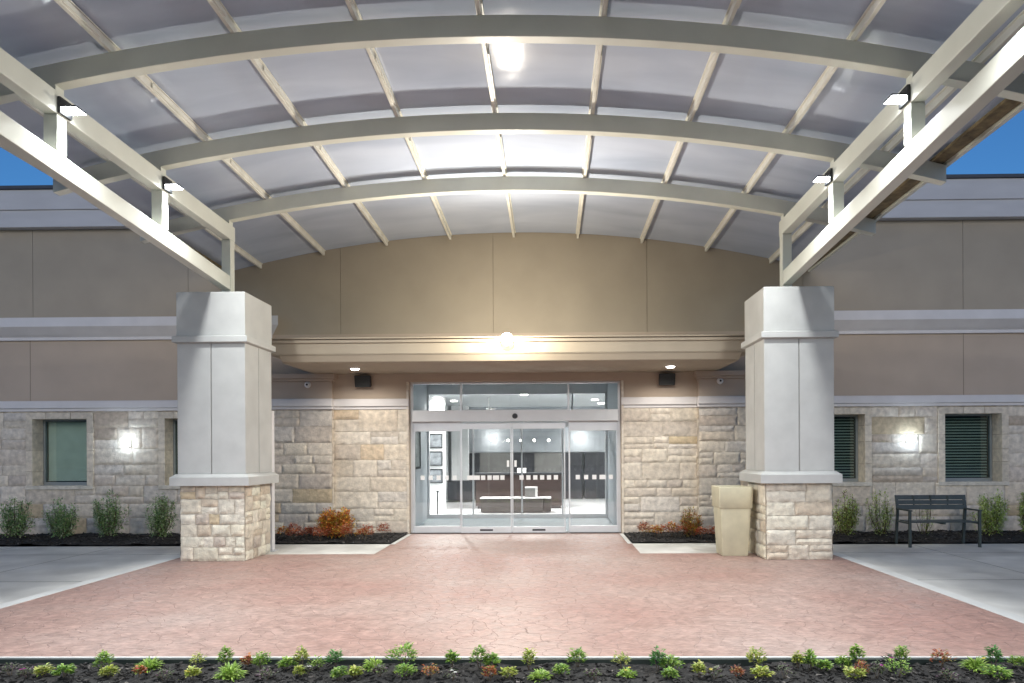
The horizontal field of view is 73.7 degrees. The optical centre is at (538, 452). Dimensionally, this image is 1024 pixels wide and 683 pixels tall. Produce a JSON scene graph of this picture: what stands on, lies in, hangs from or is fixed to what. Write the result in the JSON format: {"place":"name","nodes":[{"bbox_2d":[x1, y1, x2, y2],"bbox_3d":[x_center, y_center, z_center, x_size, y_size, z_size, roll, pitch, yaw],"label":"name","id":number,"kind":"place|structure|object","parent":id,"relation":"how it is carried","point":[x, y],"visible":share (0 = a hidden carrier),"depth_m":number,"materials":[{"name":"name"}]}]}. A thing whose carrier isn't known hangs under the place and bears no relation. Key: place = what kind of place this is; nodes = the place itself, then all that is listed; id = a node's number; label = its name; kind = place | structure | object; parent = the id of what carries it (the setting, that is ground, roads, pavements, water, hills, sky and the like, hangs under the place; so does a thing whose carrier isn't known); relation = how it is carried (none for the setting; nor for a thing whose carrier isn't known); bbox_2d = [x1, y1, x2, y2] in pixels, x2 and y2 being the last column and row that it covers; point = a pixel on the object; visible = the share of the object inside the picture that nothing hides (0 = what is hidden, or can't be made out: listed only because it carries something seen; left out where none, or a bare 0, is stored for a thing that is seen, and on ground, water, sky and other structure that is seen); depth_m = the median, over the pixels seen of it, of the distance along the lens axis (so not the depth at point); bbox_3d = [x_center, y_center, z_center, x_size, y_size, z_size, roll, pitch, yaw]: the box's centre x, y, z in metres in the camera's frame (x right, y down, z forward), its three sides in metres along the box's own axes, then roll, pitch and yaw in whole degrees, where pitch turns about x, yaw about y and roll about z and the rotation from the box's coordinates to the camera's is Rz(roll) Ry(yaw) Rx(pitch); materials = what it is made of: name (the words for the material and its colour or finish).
{"place":"outdoors","nodes":[
{"label":"outdoors","id":0,"kind":"place"},
{"bbox_2d":[0,546,386,603],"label":"path","id":1,"kind":"structure","parent":0,"point":[20,582],"depth_m":10.38,"materials":[{"name":"concrete"}]},
{"bbox_2d":[270,411,278,551],"bbox_3d":[-4.480,0.478,11.376,0.200,2.330,0.200,0,0,1],"label":"button post","id":2,"kind":"object","parent":1,"relation":"on","point":[272,519],"visible":0.4,"depth_m":11.35,"materials":[{"name":"metal"}]},
{"bbox_2d":[0,533,1023,656],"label":"driveway","id":3,"kind":"structure","parent":0,"point":[561,594],"depth_m":7.12,"materials":[{"name":"brick"}]},
{"bbox_2d":[169,291,278,560],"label":"pillar","id":4,"kind":"structure","parent":3,"relation":"on","point":[224,477],"depth_m":10.28,"materials":[{"name":"paint"}]},
{"bbox_2d":[0,0,1023,291],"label":"entrance canopy","id":5,"kind":"object","parent":4,"relation":"on","point":[260,132],"visible":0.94,"depth_m":8.35,"materials":[{"name":"beige metal"}]},
{"bbox_2d":[57,96,85,120],"bbox_3d":[-4.854,-3.576,7.101,0.185,0.170,0.180,0,0,1],"label":"floodlight","id":6,"kind":"object","parent":5,"relation":"attached to","point":[67,110],"visible":1,"depth_m":7.07,"materials":[{"name":"black plastic"}]},
{"bbox_2d":[163,176,182,193],"bbox_3d":[-4.822,-3.523,9.001,0.185,0.170,0.180,0,0,1],"label":"floodlight","id":7,"kind":"object","parent":5,"relation":"attached to","point":[169,186],"visible":1,"depth_m":8.97,"materials":[{"name":"black plastic"}]},
{"bbox_2d":[813,168,831,185],"bbox_3d":[3.681,-3.567,8.860,0.185,0.170,0.180,0,0,1],"label":"floodlight","id":8,"kind":"object","parent":5,"relation":"attached to","point":[826,178],"visible":1,"depth_m":8.82,"materials":[{"name":"black plastic"}]},
{"bbox_2d":[884,84,909,109],"bbox_3d":[3.650,-3.621,6.960,0.185,0.170,0.180,0,0,1],"label":"floodlight","id":9,"kind":"object","parent":5,"relation":"attached to","point":[901,98],"visible":1,"depth_m":6.93,"materials":[{"name":"black plastic"}]},
{"bbox_2d":[0,173,1023,533],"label":"building","id":10,"kind":"structure","parent":3,"relation":"on","point":[926,281],"depth_m":13.59,"materials":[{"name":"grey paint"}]},
{"bbox_2d":[43,420,87,484],"bbox_3d":[-9.623,0.005,14.053,1.110,1.350,0.094,0,0,1],"label":"window","id":11,"kind":"structure","parent":10,"relation":"in","point":[67,440],"depth_m":14.09,"materials":[{"name":"metal"}]},
{"bbox_2d":[173,419,177,474],"bbox_3d":[-6.934,-0.009,14.009,1.110,1.350,0.094,0,0,1],"label":"window","id":12,"kind":"structure","parent":10,"relation":"in","point":[175,425],"depth_m":13.97,"materials":[{"name":"glass"}]},
{"bbox_2d":[354,375,371,386],"bbox_3d":[-3.483,-1.399,13.546,0.318,0.226,0.224,0,0,1],"label":"wall speaker","id":13,"kind":"object","parent":10,"relation":"attached to","point":[363,380],"depth_m":13.47,"materials":[{"name":"black plastic"}]},
{"bbox_2d":[415,432,420,468],"bbox_3d":[-2.553,-0.057,14.344,0.030,0.820,0.600,0,0,1],"label":"wall picture","id":14,"kind":"object","parent":10,"relation":"attached to","point":[417,450],"depth_m":14.38},
{"bbox_2d":[430,451,442,465],"bbox_3d":[-2.938,0.180,19.421,0.400,0.410,0.040,0,0,1],"label":"picture frame","id":15,"kind":"object","parent":10,"relation":"attached to","point":[436,458],"visible":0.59,"depth_m":19.42,"materials":[{"name":"black plastic"}]},
{"bbox_2d":[430,434,442,447],"bbox_3d":[-2.940,-0.320,19.421,0.400,0.410,0.040,0,0,1],"label":"picture frame","id":16,"kind":"object","parent":10,"relation":"attached to","point":[436,440],"visible":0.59,"depth_m":19.42,"materials":[{"name":"black plastic"}]},
{"bbox_2d":[430,469,442,482],"bbox_3d":[-2.935,0.680,19.421,0.400,0.410,0.040,0,0,1],"label":"picture frame","id":17,"kind":"object","parent":10,"relation":"attached to","point":[434,473],"visible":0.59,"depth_m":19.42,"materials":[{"name":"black plastic"}]},
{"bbox_2d":[447,480,474,500],"bbox_3d":[-2.569,1.264,22.596,0.880,0.640,0.540,0,0,1],"label":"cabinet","id":18,"kind":"object","parent":10,"relation":"on","point":[453,490],"visible":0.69,"depth_m":22.35,"materials":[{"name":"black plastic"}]},
{"bbox_2d":[461,423,511,532],"bbox_3d":[-1.053,0.520,13.682,1.015,2.188,0.065,0,0,1],"label":"sliding door","id":19,"kind":"structure","parent":10,"relation":"in","point":[488,425],"depth_m":13.66,"materials":[{"name":"metal"}]},
{"bbox_2d":[501,333,512,344],"bbox_3d":[-0.546,-1.937,11.703,0.210,0.210,0.175,0,0,1],"label":"wall lamp","id":20,"kind":"object","parent":10,"relation":"attached to","point":[506,338],"visible":1,"depth_m":11.63,"materials":[{"name":"glass"}]},
{"bbox_2d":[480,496,550,511],"bbox_3d":[-0.617,1.403,18.438,1.900,0.380,0.590,0,0,1],"label":"lobby bench","id":21,"kind":"object","parent":10,"relation":"on","point":[503,504],"visible":0.97,"depth_m":18.17,"materials":[{"name":"grey fabric"}]},
{"bbox_2d":[525,487,537,496],"bbox_3d":[-0.207,1.076,18.556,0.340,0.270,0.300,0,0,1],"label":"side cube","id":22,"kind":"object","parent":21,"relation":"on","point":[531,491],"visible":1,"depth_m":18.41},
{"bbox_2d":[410,381,620,532],"bbox_3d":[-0.471,0.102,13.765,4.220,3.040,0.130,0,0,1],"label":"door frame","id":23,"kind":"structure","parent":10,"relation":"in","point":[412,384],"depth_m":13.72,"materials":[{"name":"metal"}]},
{"bbox_2d":[474,468,563,508],"bbox_3d":[-0.565,1.043,19.912,2.640,1.160,0.720,0,0,1],"label":"reception desk","id":24,"kind":"object","parent":10,"relation":"on","point":[552,487],"visible":0.46,"depth_m":19.61,"materials":[{"name":"brown wood"}]},
{"bbox_2d":[512,423,565,532],"bbox_3d":[-0.003,0.514,13.664,1.065,2.188,0.065,0,0,1],"label":"sliding door","id":25,"kind":"structure","parent":10,"relation":"in","point":[524,529],"depth_m":13.65,"materials":[{"name":"metal"}]},
{"bbox_2d":[659,373,674,384],"bbox_3d":[2.516,-1.430,13.447,0.318,0.226,0.224,0,0,1],"label":"wall speaker","id":26,"kind":"object","parent":10,"relation":"attached to","point":[666,378],"depth_m":13.37,"materials":[{"name":"black plastic"}]},
{"bbox_2d":[834,415,857,481],"bbox_3d":[5.879,-0.076,13.802,1.100,1.350,0.105,0,0,1],"label":"window","id":27,"kind":"structure","parent":10,"relation":"in","point":[855,479],"depth_m":13.83,"materials":[{"name":"metal"}]},
{"bbox_2d":[945,414,991,480],"bbox_3d":[8.544,-0.090,13.758,1.110,1.350,0.105,0,0,1],"label":"window","id":28,"kind":"structure","parent":10,"relation":"in","point":[989,478],"depth_m":13.79,"materials":[{"name":"metal"}]},
{"bbox_2d":[711,485,752,555],"bbox_3d":[3.034,1.069,10.731,0.524,1.070,0.524,0,0,1],"label":"planter","id":29,"kind":"object","parent":3,"relation":"on","point":[732,505],"visible":1,"depth_m":10.51,"materials":[{"name":"beige plastic"}]},
{"bbox_2d":[739,286,842,559],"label":"pillar","id":30,"kind":"structure","parent":3,"relation":"on","point":[789,475],"depth_m":10.14,"materials":[{"name":"paint"}]},
{"bbox_2d":[0,661,1023,682],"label":"mulch bed","id":31,"kind":"object","parent":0,"point":[468,672],"visible":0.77,"depth_m":5.05,"materials":[{"name":"soil"}]},
{"bbox_2d":[32,662,54,676],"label":"bedding plant","id":32,"kind":"object","parent":31,"relation":"on","point":[40,669],"visible":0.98,"depth_m":5.07,"materials":[{"name":"green plant"}]},
{"bbox_2d":[51,663,76,677],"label":"bedding plant","id":33,"kind":"object","parent":31,"relation":"on","point":[68,669],"visible":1,"depth_m":5.01,"materials":[{"name":"green plant"}]},
{"bbox_2d":[93,649,115,668],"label":"bedding plant","id":34,"kind":"object","parent":31,"relation":"on","point":[107,658],"visible":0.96,"depth_m":5.21,"materials":[{"name":"green plant"}]},
{"bbox_2d":[97,664,119,676],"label":"bedding plant","id":35,"kind":"object","parent":31,"relation":"on","point":[110,669],"visible":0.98,"depth_m":5.04,"materials":[{"name":"green plant"}]},
{"bbox_2d":[133,656,163,673],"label":"bedding plant","id":36,"kind":"object","parent":31,"relation":"on","point":[154,663],"visible":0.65,"depth_m":5.24,"materials":[{"name":"green plant"}]},
{"bbox_2d":[184,665,201,679],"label":"bedding plant","id":37,"kind":"object","parent":31,"relation":"on","point":[191,671],"visible":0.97,"depth_m":4.99,"materials":[{"name":"green plant"}]},
{"bbox_2d":[216,645,235,664],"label":"bedding plant","id":38,"kind":"object","parent":31,"relation":"on","point":[221,655],"visible":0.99,"depth_m":5.21,"materials":[{"name":"green plant"}]},
{"bbox_2d":[213,660,245,681],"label":"bedding plant","id":39,"kind":"object","parent":31,"relation":"on","point":[229,670],"visible":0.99,"depth_m":5.02,"materials":[{"name":"green plant"}]},
{"bbox_2d":[250,651,271,669],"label":"bedding plant","id":40,"kind":"object","parent":31,"relation":"on","point":[260,658],"visible":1,"depth_m":5.22,"materials":[{"name":"green plant"}]},
{"bbox_2d":[277,655,298,668],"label":"bedding plant","id":41,"kind":"object","parent":31,"relation":"on","point":[286,660],"visible":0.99,"depth_m":5.20,"materials":[{"name":"green plant"}]},
{"bbox_2d":[291,645,309,666],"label":"bedding plant","id":42,"kind":"object","parent":31,"relation":"on","point":[304,654],"visible":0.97,"depth_m":5.25,"materials":[{"name":"green plant"}]},
{"bbox_2d":[324,649,344,666],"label":"bedding plant","id":43,"kind":"object","parent":31,"relation":"on","point":[335,655],"visible":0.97,"depth_m":5.27,"materials":[{"name":"green plant"}]},
{"bbox_2d":[330,666,348,680],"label":"bedding plant","id":44,"kind":"object","parent":31,"relation":"on","point":[338,671],"visible":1,"depth_m":4.97,"materials":[{"name":"green plant"}]},
{"bbox_2d":[347,664,364,678],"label":"bedding plant","id":45,"kind":"object","parent":31,"relation":"on","point":[354,670],"visible":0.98,"depth_m":5.03,"materials":[{"name":"green plant"}]},
{"bbox_2d":[362,655,383,672],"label":"bedding plant","id":46,"kind":"object","parent":31,"relation":"on","point":[372,662],"visible":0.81,"depth_m":5.17,"materials":[{"name":"green plant"}]},
{"bbox_2d":[385,641,418,663],"bbox_3d":[-1.053,1.566,5.223,0.262,0.218,0.278,0,0,1],"label":"bedding plant","id":47,"kind":"object","parent":31,"relation":"on","point":[405,648],"visible":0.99,"depth_m":5.21,"materials":[{"name":"green plant"}]},
{"bbox_2d":[394,662,418,677],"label":"bedding plant","id":48,"kind":"object","parent":31,"relation":"on","point":[402,668],"visible":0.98,"depth_m":5.01,"materials":[{"name":"green plant"}]},
{"bbox_2d":[444,649,461,667],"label":"bedding plant","id":49,"kind":"object","parent":31,"relation":"on","point":[451,655],"visible":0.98,"depth_m":5.21,"materials":[{"name":"green plant"}]},
{"bbox_2d":[468,644,487,667],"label":"bedding plant","id":50,"kind":"object","parent":31,"relation":"on","point":[479,651],"visible":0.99,"depth_m":5.19,"materials":[{"name":"green plant"}]},
{"bbox_2d":[481,665,497,681],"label":"bedding plant","id":51,"kind":"object","parent":31,"relation":"on","point":[491,668],"visible":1,"depth_m":4.97,"materials":[{"name":"red plant"}]},
{"bbox_2d":[483,652,500,666],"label":"bedding plant","id":52,"kind":"object","parent":31,"relation":"on","point":[493,656],"visible":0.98,"depth_m":5.16,"materials":[{"name":"green plant"}]},
{"bbox_2d":[498,666,517,678],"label":"bedding plant","id":53,"kind":"object","parent":31,"relation":"on","point":[507,670],"visible":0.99,"depth_m":4.99,"materials":[{"name":"green plant"}]},
{"bbox_2d":[521,648,537,670],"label":"bedding plant","id":54,"kind":"object","parent":31,"relation":"on","point":[528,653],"visible":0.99,"depth_m":5.20,"materials":[{"name":"green plant"}]},
{"bbox_2d":[527,668,552,682],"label":"bedding plant","id":55,"kind":"object","parent":31,"relation":"on","point":[537,674],"visible":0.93,"depth_m":4.95,"materials":[{"name":"green plant"}]},
{"bbox_2d":[551,663,570,675],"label":"bedding plant","id":56,"kind":"object","parent":31,"relation":"on","point":[564,667],"visible":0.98,"depth_m":4.96,"materials":[{"name":"green plant"}]},
{"bbox_2d":[566,646,587,666],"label":"bedding plant","id":57,"kind":"object","parent":31,"relation":"on","point":[580,653],"visible":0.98,"depth_m":5.20,"materials":[{"name":"green plant"}]},
{"bbox_2d":[611,650,630,669],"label":"bedding plant","id":58,"kind":"object","parent":31,"relation":"on","point":[622,656],"visible":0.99,"depth_m":5.21,"materials":[{"name":"green plant"}]},
{"bbox_2d":[616,667,637,677],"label":"bedding plant","id":59,"kind":"object","parent":31,"relation":"on","point":[626,673],"visible":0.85,"depth_m":5.00,"materials":[{"name":"green plant"}]},
{"bbox_2d":[649,645,668,671],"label":"bedding plant","id":60,"kind":"object","parent":31,"relation":"on","point":[654,654],"visible":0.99,"depth_m":5.18,"materials":[{"name":"green plant"}]},
{"bbox_2d":[661,666,679,679],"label":"bedding plant","id":61,"kind":"object","parent":31,"relation":"on","point":[669,670],"visible":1,"depth_m":4.93,"materials":[{"name":"green plant"}]},
{"bbox_2d":[658,654,684,668],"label":"bedding plant","id":62,"kind":"object","parent":31,"relation":"on","point":[672,659],"visible":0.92,"depth_m":5.14,"materials":[{"name":"green plant"}]},
{"bbox_2d":[690,659,706,677],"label":"bedding plant","id":63,"kind":"object","parent":31,"relation":"on","point":[699,666],"visible":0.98,"depth_m":4.98,"materials":[{"name":"yellow plant"}]},
{"bbox_2d":[746,646,767,666],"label":"bedding plant","id":64,"kind":"object","parent":31,"relation":"on","point":[750,656],"visible":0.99,"depth_m":5.16,"materials":[{"name":"green plant"}]},
{"bbox_2d":[750,664,774,678],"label":"bedding plant","id":65,"kind":"object","parent":31,"relation":"on","point":[758,669],"visible":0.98,"depth_m":4.97,"materials":[{"name":"green plant"}]},
{"bbox_2d":[790,650,804,668],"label":"bedding plant","id":66,"kind":"object","parent":31,"relation":"on","point":[798,658],"visible":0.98,"depth_m":5.14,"materials":[{"name":"green plant"}]},
{"bbox_2d":[800,648,816,670],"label":"bedding plant","id":67,"kind":"object","parent":31,"relation":"on","point":[811,656],"visible":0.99,"depth_m":5.14,"materials":[{"name":"green plant"}]},
{"bbox_2d":[812,658,833,669],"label":"bedding plant","id":68,"kind":"object","parent":31,"relation":"on","point":[827,663],"visible":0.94,"depth_m":5.13,"materials":[{"name":"green plant"}]},
{"bbox_2d":[834,655,852,668],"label":"bedding plant","id":69,"kind":"object","parent":31,"relation":"on","point":[843,660],"visible":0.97,"depth_m":5.18,"materials":[{"name":"green plant"}]},
{"bbox_2d":[843,665,867,679],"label":"bedding plant","id":70,"kind":"object","parent":31,"relation":"on","point":[852,670],"visible":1,"depth_m":4.93,"materials":[{"name":"green plant"}]},
{"bbox_2d":[847,643,867,665],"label":"bedding plant","id":71,"kind":"object","parent":31,"relation":"on","point":[853,654],"visible":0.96,"depth_m":5.16,"materials":[{"name":"green plant"}]},
{"bbox_2d":[883,658,911,676],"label":"bedding plant","id":72,"kind":"object","parent":31,"relation":"on","point":[898,663],"visible":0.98,"depth_m":4.98,"materials":[{"name":"green plant"}]},
{"bbox_2d":[894,645,910,665],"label":"bedding plant","id":73,"kind":"object","parent":31,"relation":"on","point":[899,652],"visible":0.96,"depth_m":5.20,"materials":[{"name":"green plant"}]},
{"bbox_2d":[930,648,955,668],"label":"bedding plant","id":74,"kind":"object","parent":31,"relation":"on","point":[939,654],"visible":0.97,"depth_m":5.12,"materials":[{"name":"red plant"}]},
{"bbox_2d":[938,668,959,679],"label":"bedding plant","id":75,"kind":"object","parent":31,"relation":"on","point":[950,673],"visible":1,"depth_m":4.92,"materials":[{"name":"plant"}]},
{"bbox_2d":[959,656,995,672],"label":"bedding plant","id":76,"kind":"object","parent":31,"relation":"on","point":[971,664],"visible":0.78,"depth_m":5.11,"materials":[{"name":"green plant"}]},
{"bbox_2d":[981,644,1004,665],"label":"bedding plant","id":77,"kind":"object","parent":31,"relation":"on","point":[997,654],"visible":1,"depth_m":5.12,"materials":[{"name":"green plant"}]},
{"bbox_2d":[976,664,1013,679],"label":"bedding plant","id":78,"kind":"object","parent":31,"relation":"on","point":[1004,671],"visible":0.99,"depth_m":4.92,"materials":[{"name":"green plant"}]},
{"bbox_2d":[1005,655,1023,669],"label":"bedding plant","id":79,"kind":"object","parent":31,"relation":"on","point":[1019,659],"visible":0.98,"depth_m":5.12,"materials":[{"name":"green plant"}]},
{"bbox_2d":[0,534,1023,546],"bbox_3d":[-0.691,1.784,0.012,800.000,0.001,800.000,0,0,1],"label":"ground","id":80,"kind":"structure","parent":0,"point":[33,545],"depth_m":13.32,"materials":[{"name":"soil"}]},
{"bbox_2d":[0,555,179,608],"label":"path edge","id":81,"kind":"object","parent":80,"relation":"on","point":[18,601],"depth_m":8.56,"materials":[{"name":"concrete"}]},
{"bbox_2d":[0,532,180,545],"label":"mulch bed","id":82,"kind":"object","parent":80,"relation":"on","point":[119,539],"visible":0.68,"depth_m":12.55,"materials":[{"name":"soil"}]},
{"bbox_2d":[0,497,39,537],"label":"shrub","id":83,"kind":"object","parent":82,"relation":"on","point":[10,524],"visible":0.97,"depth_m":12.70,"materials":[{"name":"green plant"}]},
{"bbox_2d":[41,497,81,537],"bbox_3d":[-8.888,1.241,12.749,0.685,0.795,0.489,0,0,20],"label":"shrub","id":84,"kind":"object","parent":82,"relation":"on","point":[60,520],"visible":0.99,"depth_m":12.70,"materials":[{"name":"green plant"}]},
{"bbox_2d":[90,489,130,536],"bbox_3d":[-8.028,1.153,12.736,0.661,0.942,0.504,0,0,1],"label":"shrub","id":85,"kind":"object","parent":82,"relation":"on","point":[106,524],"visible":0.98,"depth_m":12.66,"materials":[{"name":"green plant"}]},
{"bbox_2d":[143,493,178,537],"bbox_3d":[-7.069,1.192,12.690,0.558,0.883,0.598,0,0,16],"label":"shrub","id":86,"kind":"object","parent":82,"relation":"on","point":[161,527],"visible":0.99,"depth_m":12.64,"materials":[{"name":"green plant"}]},
{"bbox_2d":[275,544,390,545],"bbox_3d":[-4.010,1.689,12.043,2.765,0.104,0.150,0,0,1],"label":"path strip","id":87,"kind":"object","parent":80,"relation":"on","point":[332,544],"visible":0.21,"depth_m":12.05,"materials":[{"name":"concrete"}]},
{"bbox_2d":[275,532,407,542],"bbox_3d":[-3.999,1.603,12.868,2.760,0.067,1.500,0,0,1],"label":"mulch bed","id":88,"kind":"object","parent":80,"relation":"on","point":[389,537],"visible":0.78,"depth_m":12.69,"materials":[{"name":"soil"}]},
{"bbox_2d":[314,507,358,537],"bbox_3d":[-3.791,1.314,12.818,0.809,0.594,0.628,0,0,1],"label":"shrub","id":89,"kind":"object","parent":88,"relation":"on","point":[330,519],"visible":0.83,"depth_m":12.72,"materials":[{"name":"orange plant"}]},
{"bbox_2d":[0,656,1020,657],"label":"kerb","id":90,"kind":"structure","parent":80,"relation":"on","point":[517,657],"depth_m":5.39,"materials":[{"name":"concrete"}]},
{"bbox_2d":[0,658,1021,665],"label":"bed edging","id":91,"kind":"object","parent":80,"relation":"on","point":[537,661],"visible":0.25,"depth_m":5.35,"materials":[{"name":"concrete"}]},
{"bbox_2d":[624,531,715,542],"bbox_3d":[3.040,1.570,12.752,2.760,0.068,1.500,0,0,1],"label":"mulch bed","id":92,"kind":"object","parent":80,"relation":"on","point":[651,536],"visible":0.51,"depth_m":12.60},
{"bbox_2d":[679,506,703,536],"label":"shrub","id":93,"kind":"object","parent":92,"relation":"on","point":[689,520],"visible":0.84,"depth_m":12.65,"materials":[{"name":"orange plant"}]},
{"bbox_2d":[632,543,715,544],"bbox_3d":[3.024,1.652,11.927,2.765,0.104,0.150,0,0,1],"label":"path strip","id":94,"kind":"object","parent":80,"relation":"on","point":[674,543],"visible":0.21,"depth_m":11.96,"materials":[{"name":"concrete"}]},
{"bbox_2d":[833,553,1023,623],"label":"path edge","id":95,"kind":"object","parent":80,"relation":"on","point":[1012,616],"visible":0.17,"depth_m":7.83,"materials":[{"name":"concrete"}]},
{"bbox_2d":[833,529,1023,542],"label":"mulch bed","id":96,"kind":"object","parent":80,"relation":"on","point":[946,536],"visible":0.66,"depth_m":12.31,"materials":[{"name":"soil"}]},
{"bbox_2d":[832,489,861,534],"bbox_3d":[5.642,1.117,12.508,0.564,0.886,0.517,0,0,1],"label":"shrub","id":97,"kind":"object","parent":96,"relation":"on","point":[848,518],"visible":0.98,"depth_m":12.44,"materials":[{"name":"green plant"}]},
{"bbox_2d":[865,488,895,534],"bbox_3d":[6.242,1.103,12.519,0.559,0.906,0.498,0,0,42],"label":"shrub","id":98,"kind":"object","parent":96,"relation":"on","point":[885,523],"visible":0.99,"depth_m":12.49,"materials":[{"name":"green plant"}]},
{"bbox_2d":[915,504,933,534],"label":"shrub","id":99,"kind":"object","parent":96,"relation":"on","point":[927,525],"visible":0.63,"depth_m":12.42,"materials":[{"name":"green plant"}]},
{"bbox_2d":[969,489,1009,535],"bbox_3d":[8.233,1.098,12.452,0.734,0.888,0.609,0,0,1],"label":"shrub","id":100,"kind":"object","parent":96,"relation":"on","point":[994,519],"visible":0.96,"depth_m":12.37,"materials":[{"name":"green plant"}]},
{"bbox_2d":[1016,489,1023,531],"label":"shrub","id":101,"kind":"object","parent":96,"relation":"on","point":[1021,512],"visible":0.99,"depth_m":12.51,"materials":[{"name":"green plant"}]},
{"bbox_2d":[0,109,1023,185],"label":"sky","id":102,"kind":"structure","parent":0,"point":[1001,152],"materials":[{"name":"blue"}]},
{"bbox_2d":[634,544,1023,616],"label":"path","id":103,"kind":"structure","parent":0,"point":[999,587],"depth_m":9.72,"materials":[{"name":"concrete"}]},
{"bbox_2d":[894,495,981,547],"bbox_3d":[6.759,1.162,11.579,1.210,0.845,0.520,0,0,1],"label":"bench","id":104,"kind":"object","parent":103,"relation":"on","point":[911,499],"visible":1,"depth_m":11.76,"materials":[{"name":"black metal"}]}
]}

